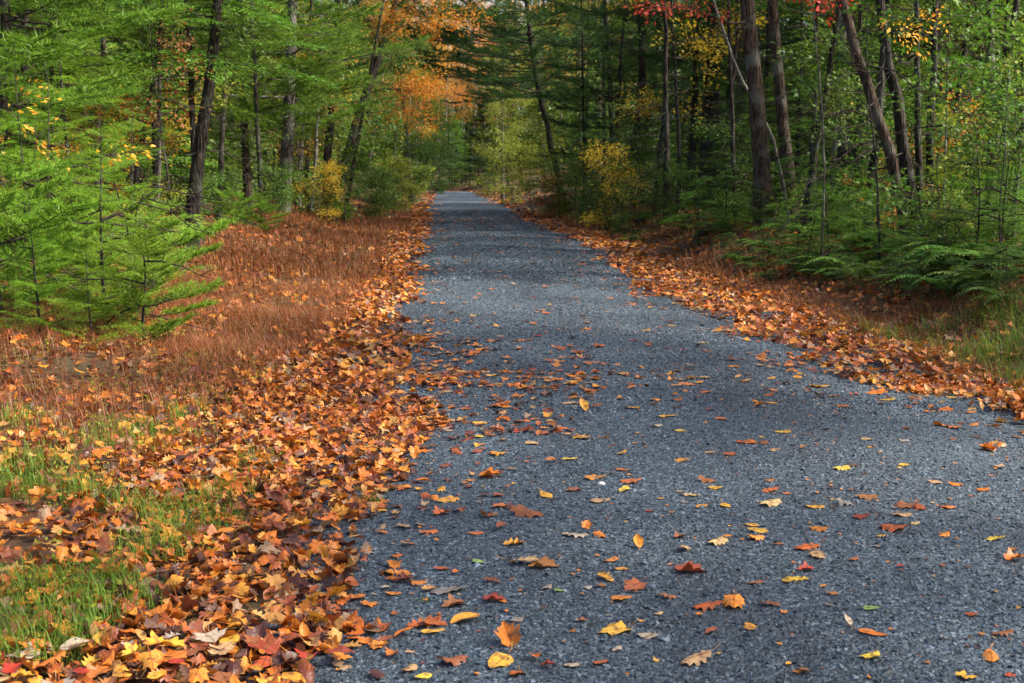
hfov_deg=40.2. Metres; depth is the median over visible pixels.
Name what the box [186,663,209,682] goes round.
fallen leaf
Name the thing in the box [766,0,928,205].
maple tree
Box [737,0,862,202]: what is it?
hemlock tree
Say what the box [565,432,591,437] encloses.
fallen leaf
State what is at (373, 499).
grass tuft
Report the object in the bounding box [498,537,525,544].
fallen leaf
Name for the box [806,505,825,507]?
fallen leaf
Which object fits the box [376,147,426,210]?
leafy shrub
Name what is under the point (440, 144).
hemlock tree
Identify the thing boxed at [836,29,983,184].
young maple
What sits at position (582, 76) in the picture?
tree
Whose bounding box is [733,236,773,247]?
fern
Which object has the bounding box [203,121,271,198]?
young maple
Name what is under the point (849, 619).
fallen leaf
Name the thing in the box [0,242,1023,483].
dry grass
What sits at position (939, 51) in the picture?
hemlock tree
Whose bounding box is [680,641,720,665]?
fallen leaf
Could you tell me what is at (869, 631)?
fallen leaf
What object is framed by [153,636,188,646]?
fallen leaf
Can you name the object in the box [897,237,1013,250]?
fern
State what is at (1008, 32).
young maple
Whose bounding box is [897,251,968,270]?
fern
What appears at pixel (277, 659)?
fallen leaf
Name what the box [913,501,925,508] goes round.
fallen leaf
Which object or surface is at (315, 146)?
birch tree
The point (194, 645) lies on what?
fallen leaf
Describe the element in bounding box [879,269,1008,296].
fern
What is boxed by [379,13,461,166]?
maple tree
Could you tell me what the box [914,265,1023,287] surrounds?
fern
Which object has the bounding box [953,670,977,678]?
fallen leaf
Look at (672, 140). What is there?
hemlock tree
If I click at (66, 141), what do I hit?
young conifer
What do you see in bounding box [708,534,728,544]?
fallen leaf
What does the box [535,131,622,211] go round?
leafy shrub
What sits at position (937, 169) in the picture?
young hemlock
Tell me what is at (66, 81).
young conifer
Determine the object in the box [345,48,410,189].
maple tree
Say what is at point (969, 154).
young maple
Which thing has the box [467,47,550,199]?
birch tree
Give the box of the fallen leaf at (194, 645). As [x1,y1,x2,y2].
[190,631,208,649]
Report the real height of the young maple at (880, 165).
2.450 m
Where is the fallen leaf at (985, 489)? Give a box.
[977,483,989,490]
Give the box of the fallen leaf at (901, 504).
[894,497,917,507]
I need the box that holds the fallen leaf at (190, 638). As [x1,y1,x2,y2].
[185,636,200,640]
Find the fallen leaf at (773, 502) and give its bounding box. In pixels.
[759,497,781,506]
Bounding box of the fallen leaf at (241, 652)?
[229,648,249,657]
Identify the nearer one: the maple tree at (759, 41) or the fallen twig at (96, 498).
the fallen twig at (96, 498)
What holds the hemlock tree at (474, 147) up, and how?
on the ground at (14, 541)
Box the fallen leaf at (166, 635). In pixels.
[162,627,190,637]
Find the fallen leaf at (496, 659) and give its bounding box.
[488,642,513,667]
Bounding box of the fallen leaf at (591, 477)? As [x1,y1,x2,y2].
[585,471,611,479]
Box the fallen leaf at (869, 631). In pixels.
[848,624,886,634]
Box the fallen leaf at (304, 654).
[294,644,322,658]
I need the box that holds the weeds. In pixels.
[0,287,1023,660]
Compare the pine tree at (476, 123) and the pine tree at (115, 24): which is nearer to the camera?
the pine tree at (115, 24)
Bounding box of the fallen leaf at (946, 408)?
[938,406,953,410]
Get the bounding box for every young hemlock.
[166,167,231,211]
[173,164,251,216]
[271,147,319,202]
[423,142,467,190]
[431,137,475,184]
[442,143,480,185]
[464,141,497,189]
[478,142,528,191]
[481,167,500,185]
[509,97,620,203]
[518,140,590,215]
[552,102,652,212]
[571,189,608,221]
[575,103,681,211]
[577,194,613,223]
[586,169,649,219]
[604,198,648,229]
[630,132,721,219]
[632,187,671,217]
[636,204,674,234]
[645,128,697,193]
[658,169,731,227]
[670,84,804,210]
[673,173,729,214]
[673,203,712,244]
[680,127,778,231]
[681,89,796,215]
[691,76,838,213]
[704,187,767,240]
[712,226,751,257]
[713,185,781,231]
[724,90,852,231]
[740,228,785,269]
[749,195,815,253]
[762,150,851,258]
[764,241,821,283]
[766,205,824,259]
[770,156,873,268]
[772,134,862,217]
[780,86,881,224]
[790,240,844,279]
[799,130,886,208]
[802,197,861,251]
[808,238,866,280]
[813,167,879,255]
[824,243,879,290]
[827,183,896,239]
[829,81,977,220]
[837,187,920,250]
[837,226,915,277]
[848,170,916,259]
[861,245,926,297]
[881,122,991,235]
[883,222,930,278]
[884,206,937,256]
[891,157,1011,257]
[896,235,952,296]
[899,121,1023,240]
[900,211,968,267]
[910,134,1023,272]
[914,130,1023,263]
[919,154,1013,238]
[926,194,986,268]
[928,239,977,301]
[929,79,1023,242]
[935,231,1023,305]
[943,46,1023,224]
[952,174,1023,247]
[957,240,1023,294]
[961,156,1023,239]
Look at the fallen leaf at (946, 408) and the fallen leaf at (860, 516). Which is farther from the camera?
the fallen leaf at (946, 408)
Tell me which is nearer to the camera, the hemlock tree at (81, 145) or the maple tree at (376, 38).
the hemlock tree at (81, 145)
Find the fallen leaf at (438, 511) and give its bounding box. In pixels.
[433,506,450,513]
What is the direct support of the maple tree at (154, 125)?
on the ground at (14, 541)
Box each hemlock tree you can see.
[0,0,171,215]
[0,3,155,214]
[0,7,67,183]
[5,2,105,187]
[6,3,172,202]
[8,13,122,174]
[43,0,217,213]
[79,2,221,209]
[87,0,274,246]
[95,0,340,250]
[211,1,306,215]
[261,0,346,206]
[412,126,424,183]
[425,100,451,178]
[434,110,463,182]
[451,116,471,183]
[459,134,483,183]
[467,102,484,175]
[468,124,493,173]
[480,140,504,184]
[497,126,521,185]
[543,7,623,190]
[579,0,655,206]
[606,0,724,227]
[628,0,747,206]
[642,0,737,192]
[647,4,744,172]
[649,0,806,202]
[676,0,788,196]
[688,0,810,208]
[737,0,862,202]
[745,1,827,200]
[748,1,869,212]
[751,29,822,184]
[793,0,959,232]
[818,0,1023,203]
[850,0,1022,157]
[857,0,1007,238]
[911,0,1023,178]
[941,0,1023,216]
[955,0,1023,210]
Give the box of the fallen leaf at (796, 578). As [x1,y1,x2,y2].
[787,573,818,581]
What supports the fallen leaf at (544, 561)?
on the gravel road
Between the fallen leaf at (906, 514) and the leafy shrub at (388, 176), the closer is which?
the fallen leaf at (906, 514)
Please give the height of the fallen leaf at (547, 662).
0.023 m
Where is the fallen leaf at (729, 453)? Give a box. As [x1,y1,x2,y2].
[724,450,735,454]
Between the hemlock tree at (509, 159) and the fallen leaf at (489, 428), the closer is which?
the fallen leaf at (489, 428)
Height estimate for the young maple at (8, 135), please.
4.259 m
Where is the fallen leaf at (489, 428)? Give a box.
[482,426,495,431]
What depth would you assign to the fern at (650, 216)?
35.91 m
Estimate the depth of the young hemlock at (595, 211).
41.04 m
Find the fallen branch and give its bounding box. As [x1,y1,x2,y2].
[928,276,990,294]
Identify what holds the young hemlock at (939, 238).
on the ground at (14, 541)
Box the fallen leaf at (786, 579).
[781,570,795,581]
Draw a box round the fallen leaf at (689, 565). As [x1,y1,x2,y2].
[664,561,708,570]
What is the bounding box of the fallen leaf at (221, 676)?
[209,671,239,682]
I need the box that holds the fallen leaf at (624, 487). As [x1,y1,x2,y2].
[618,485,629,490]
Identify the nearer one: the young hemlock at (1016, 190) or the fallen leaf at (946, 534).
the fallen leaf at (946, 534)
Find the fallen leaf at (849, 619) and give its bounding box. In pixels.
[844,614,854,626]
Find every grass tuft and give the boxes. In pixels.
[162,394,200,426]
[193,394,217,414]
[354,486,383,502]
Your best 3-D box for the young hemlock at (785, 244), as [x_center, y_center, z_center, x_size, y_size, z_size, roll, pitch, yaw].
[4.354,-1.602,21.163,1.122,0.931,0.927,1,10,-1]
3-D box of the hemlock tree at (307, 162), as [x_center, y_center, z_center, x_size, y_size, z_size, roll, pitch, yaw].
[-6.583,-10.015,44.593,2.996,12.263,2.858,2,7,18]
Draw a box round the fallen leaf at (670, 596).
[659,593,676,599]
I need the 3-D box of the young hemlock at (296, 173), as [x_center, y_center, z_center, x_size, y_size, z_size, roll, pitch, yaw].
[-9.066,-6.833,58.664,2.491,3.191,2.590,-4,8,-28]
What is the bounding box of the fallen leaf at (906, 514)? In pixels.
[884,511,912,516]
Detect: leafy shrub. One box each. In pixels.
[115,175,192,255]
[155,167,225,241]
[162,147,190,214]
[188,163,274,226]
[243,159,298,216]
[302,160,362,221]
[309,148,381,214]
[344,168,389,219]
[350,158,405,216]
[361,166,406,215]
[369,152,432,211]
[374,131,438,206]
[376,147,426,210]
[385,149,435,202]
[399,158,422,198]
[406,143,455,193]
[413,162,435,194]
[483,134,539,203]
[512,145,572,204]
[523,169,576,218]
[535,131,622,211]
[545,158,600,215]
[559,169,626,230]
[604,151,690,236]
[634,161,697,224]
[684,106,803,220]
[705,152,752,222]
[805,180,860,236]
[826,103,971,235]
[838,169,895,231]
[907,94,1023,240]
[916,181,990,236]
[923,181,962,236]
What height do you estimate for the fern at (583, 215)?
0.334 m
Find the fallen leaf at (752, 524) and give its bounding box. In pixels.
[744,523,758,525]
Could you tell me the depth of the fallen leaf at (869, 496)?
6.33 m
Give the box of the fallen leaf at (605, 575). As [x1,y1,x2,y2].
[597,571,613,581]
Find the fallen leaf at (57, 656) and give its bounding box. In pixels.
[36,642,76,666]
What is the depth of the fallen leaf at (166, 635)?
4.54 m
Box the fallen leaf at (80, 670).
[70,662,91,673]
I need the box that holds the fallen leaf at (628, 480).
[620,478,641,482]
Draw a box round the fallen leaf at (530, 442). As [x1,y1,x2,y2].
[525,441,544,443]
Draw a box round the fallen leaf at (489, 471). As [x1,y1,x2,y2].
[477,467,500,476]
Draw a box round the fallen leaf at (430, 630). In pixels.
[421,628,444,632]
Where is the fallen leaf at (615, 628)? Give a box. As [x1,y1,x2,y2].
[598,621,635,634]
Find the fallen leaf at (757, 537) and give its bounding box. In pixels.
[745,534,764,540]
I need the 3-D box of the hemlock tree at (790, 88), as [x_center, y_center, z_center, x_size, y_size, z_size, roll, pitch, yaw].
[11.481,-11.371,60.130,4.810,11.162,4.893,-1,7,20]
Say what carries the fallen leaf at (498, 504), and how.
on the gravel road
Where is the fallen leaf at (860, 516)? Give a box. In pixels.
[853,507,873,518]
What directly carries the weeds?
on the ground at (14, 541)
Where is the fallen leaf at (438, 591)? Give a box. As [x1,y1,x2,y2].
[431,578,482,594]
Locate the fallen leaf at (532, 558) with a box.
[498,555,538,561]
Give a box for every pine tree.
[0,0,192,239]
[7,13,37,145]
[9,0,239,234]
[113,3,216,161]
[130,0,365,209]
[163,0,269,189]
[166,0,431,212]
[263,0,411,204]
[304,0,395,165]
[345,0,432,182]
[358,0,703,195]
[414,87,459,184]
[439,113,470,182]
[457,93,500,184]
[467,0,556,182]
[522,0,624,171]
[528,0,690,202]
[569,0,871,207]
[574,0,743,200]
[670,0,803,184]
[679,1,809,148]
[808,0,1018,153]
[863,0,1019,137]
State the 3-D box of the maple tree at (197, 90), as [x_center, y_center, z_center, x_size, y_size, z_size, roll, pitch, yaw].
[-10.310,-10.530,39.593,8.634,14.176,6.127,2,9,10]
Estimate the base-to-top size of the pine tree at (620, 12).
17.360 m
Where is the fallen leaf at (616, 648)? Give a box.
[611,646,621,650]
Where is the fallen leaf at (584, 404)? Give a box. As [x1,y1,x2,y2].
[579,398,588,411]
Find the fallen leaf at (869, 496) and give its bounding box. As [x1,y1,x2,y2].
[857,494,879,499]
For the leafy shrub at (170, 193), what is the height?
1.405 m
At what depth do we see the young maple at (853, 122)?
42.80 m
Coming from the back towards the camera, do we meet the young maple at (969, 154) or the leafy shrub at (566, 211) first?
the leafy shrub at (566, 211)
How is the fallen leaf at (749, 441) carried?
on the gravel road
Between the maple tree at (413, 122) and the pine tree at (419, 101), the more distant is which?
the pine tree at (419, 101)
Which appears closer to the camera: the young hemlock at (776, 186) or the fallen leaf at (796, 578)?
the fallen leaf at (796, 578)
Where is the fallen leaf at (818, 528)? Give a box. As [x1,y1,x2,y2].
[810,526,831,531]
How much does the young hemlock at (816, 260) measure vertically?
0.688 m
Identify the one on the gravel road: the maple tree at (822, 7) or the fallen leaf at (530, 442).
the fallen leaf at (530, 442)
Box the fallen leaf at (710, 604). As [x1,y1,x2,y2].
[692,597,732,611]
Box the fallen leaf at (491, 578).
[484,576,499,581]
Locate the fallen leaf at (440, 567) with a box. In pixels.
[434,566,448,568]
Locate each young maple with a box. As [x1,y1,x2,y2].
[0,32,154,312]
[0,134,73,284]
[7,69,115,201]
[44,87,164,239]
[78,84,214,223]
[109,87,217,211]
[135,2,215,253]
[201,71,325,211]
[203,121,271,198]
[261,95,349,198]
[270,90,352,205]
[291,64,418,226]
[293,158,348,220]
[470,126,523,198]
[503,106,571,197]
[573,102,669,219]
[575,139,652,232]
[588,117,660,183]
[644,96,735,197]
[761,0,909,266]
[768,17,968,227]
[784,4,980,223]
[801,0,973,260]
[821,101,889,187]
[827,0,1023,240]
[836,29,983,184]
[847,119,924,227]
[853,83,991,235]
[892,0,1023,204]
[892,63,1023,257]
[893,41,1023,206]
[921,34,1023,248]
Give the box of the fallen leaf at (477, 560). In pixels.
[470,556,483,562]
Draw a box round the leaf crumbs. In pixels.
[325,303,1023,682]
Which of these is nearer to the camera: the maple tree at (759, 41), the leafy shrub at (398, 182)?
the maple tree at (759, 41)
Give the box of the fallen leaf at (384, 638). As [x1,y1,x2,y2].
[376,634,393,640]
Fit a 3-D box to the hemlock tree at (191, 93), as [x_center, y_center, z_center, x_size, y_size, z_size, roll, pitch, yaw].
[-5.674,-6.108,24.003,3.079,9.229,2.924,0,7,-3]
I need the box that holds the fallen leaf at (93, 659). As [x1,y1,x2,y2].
[81,654,100,665]
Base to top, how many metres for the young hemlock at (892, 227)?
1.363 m
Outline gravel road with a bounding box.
[245,190,1023,682]
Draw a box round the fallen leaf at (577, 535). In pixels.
[550,529,587,537]
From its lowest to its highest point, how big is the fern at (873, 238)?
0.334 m
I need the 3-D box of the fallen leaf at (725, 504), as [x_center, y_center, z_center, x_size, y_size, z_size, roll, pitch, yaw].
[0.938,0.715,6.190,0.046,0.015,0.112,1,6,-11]
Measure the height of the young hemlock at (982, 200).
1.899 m
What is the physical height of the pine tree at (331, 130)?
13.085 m
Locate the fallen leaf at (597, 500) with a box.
[591,494,616,501]
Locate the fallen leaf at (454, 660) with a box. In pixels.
[437,655,468,666]
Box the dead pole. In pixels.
[713,0,790,221]
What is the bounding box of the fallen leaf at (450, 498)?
[436,495,459,502]
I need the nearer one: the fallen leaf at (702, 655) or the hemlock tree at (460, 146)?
the fallen leaf at (702, 655)
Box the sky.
[235,0,806,140]
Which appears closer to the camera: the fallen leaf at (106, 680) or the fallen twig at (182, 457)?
the fallen leaf at (106, 680)
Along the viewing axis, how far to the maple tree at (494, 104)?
157.90 m
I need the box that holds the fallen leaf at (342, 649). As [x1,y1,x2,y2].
[326,645,354,653]
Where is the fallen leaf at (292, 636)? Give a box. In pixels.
[281,632,310,643]
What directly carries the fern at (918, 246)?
on the ground at (14, 541)
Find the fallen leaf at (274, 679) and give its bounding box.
[267,673,276,682]
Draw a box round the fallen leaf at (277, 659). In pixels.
[267,651,300,664]
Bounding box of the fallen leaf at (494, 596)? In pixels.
[483,592,506,599]
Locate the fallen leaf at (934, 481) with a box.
[921,478,942,482]
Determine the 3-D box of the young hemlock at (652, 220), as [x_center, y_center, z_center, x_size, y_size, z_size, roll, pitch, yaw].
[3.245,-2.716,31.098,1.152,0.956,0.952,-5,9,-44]
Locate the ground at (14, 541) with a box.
[0,133,1023,682]
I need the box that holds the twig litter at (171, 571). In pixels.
[2,317,452,682]
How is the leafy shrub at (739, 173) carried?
on the ground at (14, 541)
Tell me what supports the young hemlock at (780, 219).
on the ground at (14, 541)
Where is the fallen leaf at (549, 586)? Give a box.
[540,581,556,588]
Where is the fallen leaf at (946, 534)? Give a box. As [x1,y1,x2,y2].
[938,529,950,536]
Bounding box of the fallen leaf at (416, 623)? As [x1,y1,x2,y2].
[406,615,443,625]
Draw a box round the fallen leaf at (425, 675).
[414,669,439,677]
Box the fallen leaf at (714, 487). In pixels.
[708,486,722,489]
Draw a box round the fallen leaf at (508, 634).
[494,621,520,647]
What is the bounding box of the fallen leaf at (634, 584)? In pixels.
[624,576,647,590]
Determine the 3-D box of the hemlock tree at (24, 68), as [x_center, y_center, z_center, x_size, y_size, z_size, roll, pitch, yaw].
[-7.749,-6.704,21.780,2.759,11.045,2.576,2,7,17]
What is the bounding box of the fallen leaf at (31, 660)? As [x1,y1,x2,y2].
[20,654,43,661]
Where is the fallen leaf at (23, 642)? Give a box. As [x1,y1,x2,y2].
[8,638,43,654]
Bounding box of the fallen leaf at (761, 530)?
[748,527,767,532]
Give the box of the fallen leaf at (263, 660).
[252,645,273,667]
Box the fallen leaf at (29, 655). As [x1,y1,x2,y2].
[5,642,39,658]
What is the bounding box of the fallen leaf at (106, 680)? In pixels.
[96,676,117,682]
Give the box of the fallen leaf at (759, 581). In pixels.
[748,577,767,583]
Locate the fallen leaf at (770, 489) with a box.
[761,487,778,492]
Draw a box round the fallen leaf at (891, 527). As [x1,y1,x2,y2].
[878,524,913,531]
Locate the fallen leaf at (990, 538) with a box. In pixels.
[986,531,1013,540]
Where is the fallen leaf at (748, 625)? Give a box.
[744,622,756,628]
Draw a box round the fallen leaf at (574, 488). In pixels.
[565,486,584,490]
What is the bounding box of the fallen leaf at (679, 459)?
[674,458,689,461]
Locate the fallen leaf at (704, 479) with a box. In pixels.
[695,474,716,482]
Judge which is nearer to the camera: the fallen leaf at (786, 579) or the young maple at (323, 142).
the fallen leaf at (786, 579)
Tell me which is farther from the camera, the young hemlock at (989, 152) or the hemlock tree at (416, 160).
the hemlock tree at (416, 160)
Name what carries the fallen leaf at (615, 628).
on the gravel road
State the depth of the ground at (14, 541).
11.04 m
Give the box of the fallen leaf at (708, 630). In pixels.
[705,627,717,632]
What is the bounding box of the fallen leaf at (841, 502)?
[836,498,853,505]
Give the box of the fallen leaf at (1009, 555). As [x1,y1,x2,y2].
[1003,546,1023,559]
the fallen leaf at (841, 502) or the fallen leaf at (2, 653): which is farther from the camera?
the fallen leaf at (841, 502)
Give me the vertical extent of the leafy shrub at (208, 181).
1.609 m
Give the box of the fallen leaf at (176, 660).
[154,656,184,662]
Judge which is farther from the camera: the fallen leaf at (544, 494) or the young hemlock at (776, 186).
the young hemlock at (776, 186)
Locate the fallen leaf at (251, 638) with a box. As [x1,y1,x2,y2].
[243,633,273,641]
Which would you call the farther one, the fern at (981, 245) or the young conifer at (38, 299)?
the fern at (981, 245)
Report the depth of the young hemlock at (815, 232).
19.18 m
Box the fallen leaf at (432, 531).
[413,529,438,533]
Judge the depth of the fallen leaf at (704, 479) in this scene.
6.66 m
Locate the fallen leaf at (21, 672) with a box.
[2,669,35,677]
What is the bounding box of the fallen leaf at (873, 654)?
[860,650,885,657]
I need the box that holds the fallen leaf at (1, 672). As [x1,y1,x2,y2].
[0,666,11,678]
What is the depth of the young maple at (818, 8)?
18.99 m
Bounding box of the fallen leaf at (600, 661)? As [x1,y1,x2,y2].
[594,659,606,663]
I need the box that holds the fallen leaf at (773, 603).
[760,600,786,605]
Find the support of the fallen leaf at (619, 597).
on the gravel road
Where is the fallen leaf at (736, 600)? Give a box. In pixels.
[722,590,744,608]
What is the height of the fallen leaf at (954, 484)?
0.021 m
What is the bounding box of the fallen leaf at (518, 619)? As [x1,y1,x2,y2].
[510,614,528,621]
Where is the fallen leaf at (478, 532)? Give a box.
[468,531,483,533]
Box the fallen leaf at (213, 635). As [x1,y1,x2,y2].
[191,625,225,642]
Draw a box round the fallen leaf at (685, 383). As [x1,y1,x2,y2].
[670,380,694,384]
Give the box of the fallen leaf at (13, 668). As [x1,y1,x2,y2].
[1,662,21,673]
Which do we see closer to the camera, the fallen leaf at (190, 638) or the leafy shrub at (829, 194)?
the fallen leaf at (190, 638)
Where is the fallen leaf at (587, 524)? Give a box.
[581,519,592,528]
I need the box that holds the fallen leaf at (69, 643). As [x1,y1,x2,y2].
[42,637,95,649]
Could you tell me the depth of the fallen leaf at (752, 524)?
5.83 m
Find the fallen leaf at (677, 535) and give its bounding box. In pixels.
[674,531,686,536]
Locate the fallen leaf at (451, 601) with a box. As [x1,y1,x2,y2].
[440,593,470,606]
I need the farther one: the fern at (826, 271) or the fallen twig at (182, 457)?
the fern at (826, 271)
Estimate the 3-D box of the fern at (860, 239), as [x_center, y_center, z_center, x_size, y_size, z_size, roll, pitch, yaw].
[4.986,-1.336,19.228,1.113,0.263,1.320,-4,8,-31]
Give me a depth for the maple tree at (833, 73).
39.98 m
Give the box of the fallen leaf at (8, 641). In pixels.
[1,636,16,646]
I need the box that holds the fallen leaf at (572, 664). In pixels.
[556,663,579,666]
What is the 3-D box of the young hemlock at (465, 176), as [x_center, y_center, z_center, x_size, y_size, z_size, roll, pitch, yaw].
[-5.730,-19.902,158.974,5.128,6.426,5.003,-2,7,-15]
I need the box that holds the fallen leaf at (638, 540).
[633,534,643,548]
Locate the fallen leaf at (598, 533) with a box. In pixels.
[593,529,605,537]
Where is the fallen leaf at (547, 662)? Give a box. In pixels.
[540,659,553,665]
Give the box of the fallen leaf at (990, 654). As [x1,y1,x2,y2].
[982,642,999,661]
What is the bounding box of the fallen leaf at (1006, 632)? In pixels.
[992,627,1022,635]
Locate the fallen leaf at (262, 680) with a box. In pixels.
[249,676,283,682]
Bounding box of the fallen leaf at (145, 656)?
[136,645,165,669]
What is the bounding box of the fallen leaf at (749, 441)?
[736,439,756,443]
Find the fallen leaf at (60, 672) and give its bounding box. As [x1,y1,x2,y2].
[52,667,67,676]
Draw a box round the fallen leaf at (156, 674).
[143,670,166,678]
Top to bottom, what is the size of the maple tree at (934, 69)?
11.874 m
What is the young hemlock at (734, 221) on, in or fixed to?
on the ground at (14, 541)
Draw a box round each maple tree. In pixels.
[0,2,135,218]
[12,0,255,214]
[60,0,283,208]
[63,3,180,189]
[73,0,277,215]
[121,0,247,231]
[183,2,288,220]
[225,0,320,198]
[237,0,372,206]
[251,21,320,191]
[260,2,360,170]
[316,0,495,210]
[331,0,487,217]
[335,29,456,206]
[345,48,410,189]
[348,0,477,202]
[372,1,465,161]
[374,14,449,178]
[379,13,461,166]
[411,0,494,173]
[424,0,504,166]
[439,20,505,165]
[446,14,535,170]
[464,19,529,158]
[478,95,522,185]
[498,4,576,179]
[517,0,662,193]
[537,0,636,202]
[571,0,708,208]
[595,0,767,206]
[615,0,765,211]
[624,0,776,229]
[638,0,812,201]
[649,1,771,182]
[664,0,792,221]
[720,0,836,219]
[722,0,804,202]
[754,0,923,242]
[760,2,826,180]
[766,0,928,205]
[785,0,910,174]
[786,0,923,205]
[787,0,942,234]
[788,0,865,228]
[793,0,894,144]
[799,3,920,221]
[823,0,1020,213]
[831,0,960,237]
[871,0,1020,236]
[873,1,1018,52]
[875,0,969,239]
[941,0,1023,205]
[953,0,1023,234]
[978,17,1023,239]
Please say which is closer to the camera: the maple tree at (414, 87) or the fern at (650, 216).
the fern at (650, 216)
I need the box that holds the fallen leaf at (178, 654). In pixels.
[148,649,188,664]
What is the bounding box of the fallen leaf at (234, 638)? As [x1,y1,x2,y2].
[219,626,242,643]
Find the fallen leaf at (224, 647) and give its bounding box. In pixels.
[208,641,234,654]
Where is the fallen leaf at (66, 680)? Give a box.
[40,671,74,682]
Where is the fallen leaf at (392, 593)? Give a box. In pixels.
[385,591,404,594]
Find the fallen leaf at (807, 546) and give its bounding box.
[794,537,825,550]
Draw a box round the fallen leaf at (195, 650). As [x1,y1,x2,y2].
[164,646,201,657]
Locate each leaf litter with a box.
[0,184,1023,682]
[0,192,1023,411]
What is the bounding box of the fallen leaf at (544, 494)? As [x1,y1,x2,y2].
[538,487,551,497]
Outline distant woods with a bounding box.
[0,0,1023,212]
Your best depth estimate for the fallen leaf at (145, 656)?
4.29 m
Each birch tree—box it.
[265,0,360,213]
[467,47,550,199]
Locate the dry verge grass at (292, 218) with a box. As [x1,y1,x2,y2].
[153,190,845,283]
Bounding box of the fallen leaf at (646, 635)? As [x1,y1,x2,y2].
[638,632,658,638]
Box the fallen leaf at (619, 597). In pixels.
[611,595,632,599]
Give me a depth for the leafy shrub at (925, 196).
19.33 m
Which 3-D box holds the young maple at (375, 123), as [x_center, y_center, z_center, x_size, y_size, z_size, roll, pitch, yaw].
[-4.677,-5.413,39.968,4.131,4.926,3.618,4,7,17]
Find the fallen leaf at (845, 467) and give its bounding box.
[833,464,851,470]
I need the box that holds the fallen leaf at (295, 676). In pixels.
[282,672,306,682]
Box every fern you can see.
[567,213,602,219]
[616,235,646,242]
[626,212,661,219]
[663,218,712,230]
[693,221,748,232]
[713,253,762,263]
[732,260,771,269]
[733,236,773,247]
[733,240,804,255]
[740,269,780,283]
[757,216,830,231]
[761,259,834,275]
[775,222,861,236]
[782,248,889,266]
[790,252,833,259]
[790,264,850,279]
[802,256,901,279]
[803,230,918,248]
[827,233,930,255]
[836,236,917,252]
[837,261,934,282]
[869,248,924,266]
[869,267,945,283]
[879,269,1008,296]
[886,256,944,267]
[888,241,949,267]
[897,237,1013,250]
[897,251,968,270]
[898,243,1023,270]
[911,236,1023,267]
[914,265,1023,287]
[944,241,1023,264]
[952,286,1023,306]
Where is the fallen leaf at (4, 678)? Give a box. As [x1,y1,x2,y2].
[0,676,10,680]
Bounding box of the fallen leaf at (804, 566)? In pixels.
[796,561,812,569]
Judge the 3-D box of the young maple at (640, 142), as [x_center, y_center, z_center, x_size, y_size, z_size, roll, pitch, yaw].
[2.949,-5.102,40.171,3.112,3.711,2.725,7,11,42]
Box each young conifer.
[0,0,151,242]
[0,0,214,264]
[0,26,125,247]
[0,38,122,276]
[0,71,200,311]
[0,110,120,300]
[0,118,205,332]
[0,195,107,333]
[26,210,226,342]
[34,123,235,323]
[43,231,147,343]
[49,148,237,309]
[66,107,257,306]
[213,184,271,231]
[239,187,289,231]
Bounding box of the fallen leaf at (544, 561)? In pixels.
[523,556,558,566]
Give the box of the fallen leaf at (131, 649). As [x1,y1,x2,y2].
[121,642,146,655]
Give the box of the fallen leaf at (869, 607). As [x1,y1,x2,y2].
[857,605,879,609]
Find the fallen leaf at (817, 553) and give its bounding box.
[810,545,827,557]
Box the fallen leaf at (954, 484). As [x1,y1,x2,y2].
[944,480,960,485]
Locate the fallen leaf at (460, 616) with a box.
[450,612,479,623]
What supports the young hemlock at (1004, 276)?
on the ground at (14, 541)
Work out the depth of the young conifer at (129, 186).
16.24 m
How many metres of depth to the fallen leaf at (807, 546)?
5.48 m
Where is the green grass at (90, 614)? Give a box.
[0,242,1023,680]
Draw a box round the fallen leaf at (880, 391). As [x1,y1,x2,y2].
[866,387,892,393]
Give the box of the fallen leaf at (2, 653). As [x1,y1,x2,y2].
[1,650,5,660]
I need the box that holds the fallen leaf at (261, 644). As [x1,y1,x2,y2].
[246,633,281,653]
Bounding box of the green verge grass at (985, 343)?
[837,274,1023,383]
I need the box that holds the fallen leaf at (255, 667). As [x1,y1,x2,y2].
[249,658,263,670]
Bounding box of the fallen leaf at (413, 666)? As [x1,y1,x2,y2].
[401,663,416,670]
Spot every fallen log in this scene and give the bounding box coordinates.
[635,207,684,223]
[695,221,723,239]
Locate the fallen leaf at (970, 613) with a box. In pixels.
[965,612,981,615]
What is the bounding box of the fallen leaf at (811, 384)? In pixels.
[809,383,827,386]
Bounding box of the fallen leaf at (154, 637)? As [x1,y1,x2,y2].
[143,630,167,644]
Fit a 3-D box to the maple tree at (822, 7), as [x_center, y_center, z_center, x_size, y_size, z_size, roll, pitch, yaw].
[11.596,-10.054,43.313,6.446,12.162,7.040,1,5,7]
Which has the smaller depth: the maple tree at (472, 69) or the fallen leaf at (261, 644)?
the fallen leaf at (261, 644)
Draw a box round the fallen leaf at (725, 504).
[720,501,729,506]
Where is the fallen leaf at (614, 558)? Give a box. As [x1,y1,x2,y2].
[604,556,618,560]
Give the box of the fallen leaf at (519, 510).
[508,501,543,517]
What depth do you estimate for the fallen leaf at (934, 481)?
6.71 m
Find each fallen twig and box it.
[95,477,132,501]
[171,421,247,463]
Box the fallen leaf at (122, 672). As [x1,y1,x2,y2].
[112,665,131,678]
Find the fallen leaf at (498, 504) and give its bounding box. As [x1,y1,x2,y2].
[492,502,507,506]
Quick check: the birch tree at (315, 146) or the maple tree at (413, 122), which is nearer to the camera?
the birch tree at (315, 146)

